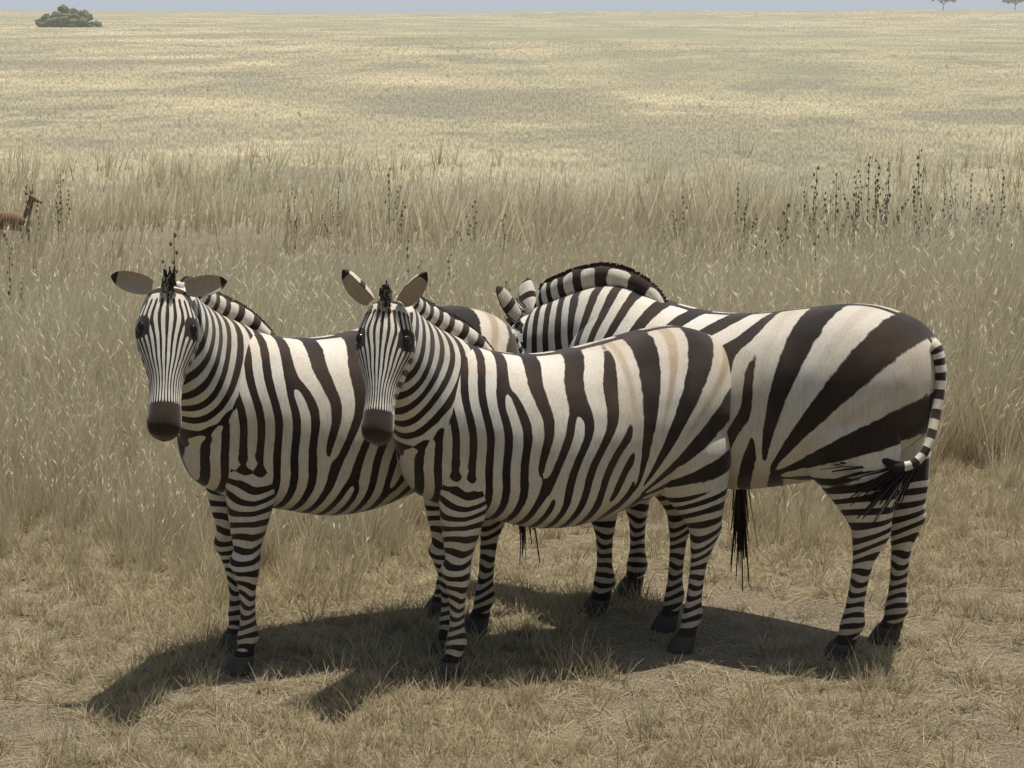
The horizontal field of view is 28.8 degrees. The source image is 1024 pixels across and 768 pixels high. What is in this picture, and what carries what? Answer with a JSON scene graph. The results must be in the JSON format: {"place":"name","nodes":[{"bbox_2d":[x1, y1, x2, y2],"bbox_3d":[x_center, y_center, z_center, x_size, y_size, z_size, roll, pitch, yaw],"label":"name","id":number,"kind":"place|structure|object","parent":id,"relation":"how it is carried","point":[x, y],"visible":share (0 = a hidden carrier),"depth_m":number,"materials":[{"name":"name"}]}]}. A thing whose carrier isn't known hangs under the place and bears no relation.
{"place":"outdoors","nodes":[
{"label":"outdoors","id":0,"kind":"place"},
{"bbox_2d":[0,0,1023,767],"bbox_3d":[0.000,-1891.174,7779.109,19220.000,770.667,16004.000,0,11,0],"label":"terrain","id":1,"kind":"structure","parent":0,"point":[548,88],"depth_m":58.39,"materials":[{"name":"beige plant"}]},
{"bbox_2d":[0,185,42,260],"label":"antelope","id":2,"kind":"object","parent":1,"relation":"on","point":[4,222],"visible":0.74,"depth_m":20.56,"materials":[{"name":"brown"}]},
{"bbox_2d":[35,4,101,26],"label":"bush","id":3,"kind":"object","parent":1,"relation":"on","point":[67,17],"visible":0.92,"depth_m":195.63,"materials":[{"name":"green plant"}]},
{"bbox_2d":[111,265,539,676],"bbox_3d":[-0.746,0.274,8.308,1.968,1.708,0.731,-8,14,-36],"label":"zebra","id":4,"kind":"object","parent":1,"relation":"on","point":[254,414],"visible":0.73,"depth_m":7.96,"materials":[{"name":"multicoloured"}]},
{"bbox_2d":[0,419,1023,767],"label":"short grass","id":5,"kind":"structure","parent":1,"relation":"on","point":[206,625],"depth_m":8.19,"materials":[{"name":"beige plant"}]},
{"bbox_2d":[0,159,1023,606],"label":"tall grass","id":6,"kind":"structure","parent":1,"relation":"on","point":[74,393],"depth_m":12.95,"materials":[{"name":"beige plant"}]},
{"bbox_2d":[0,119,1023,274],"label":"grass","id":7,"kind":"structure","parent":1,"relation":"on","point":[448,218],"depth_m":27.62,"materials":[{"name":"beige plant"}]},
{"bbox_2d":[0,149,1023,322],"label":"weeds","id":8,"kind":"object","parent":1,"relation":"on","point":[746,206],"visible":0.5,"depth_m":20.14,"materials":[{"name":"brown plant"}]},
{"bbox_2d":[342,269,757,680],"bbox_3d":[0.157,0.305,8.173,1.879,1.689,0.696,-5,12,-26],"label":"zebra","id":9,"kind":"object","parent":1,"relation":"on","point":[470,420],"visible":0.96,"depth_m":7.93,"materials":[{"name":"multicoloured"}]},
{"bbox_2d":[496,261,946,661],"bbox_3d":[0.802,0.276,8.648,2.218,1.555,0.703,7,13,31],"label":"zebra","id":10,"kind":"object","parent":1,"relation":"on","point":[841,405],"visible":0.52,"depth_m":8.11,"materials":[{"name":"multicoloured"}]},
{"bbox_2d":[932,0,956,9],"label":"tree","id":11,"kind":"object","parent":1,"relation":"on","point":[946,1],"visible":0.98,"depth_m":406.01,"materials":[{"name":"green plant"}]},
{"bbox_2d":[1002,0,1023,9],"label":"tree","id":12,"kind":"object","parent":1,"relation":"on","point":[1011,1],"visible":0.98,"depth_m":411.61,"materials":[{"name":"green plant"}]}
]}

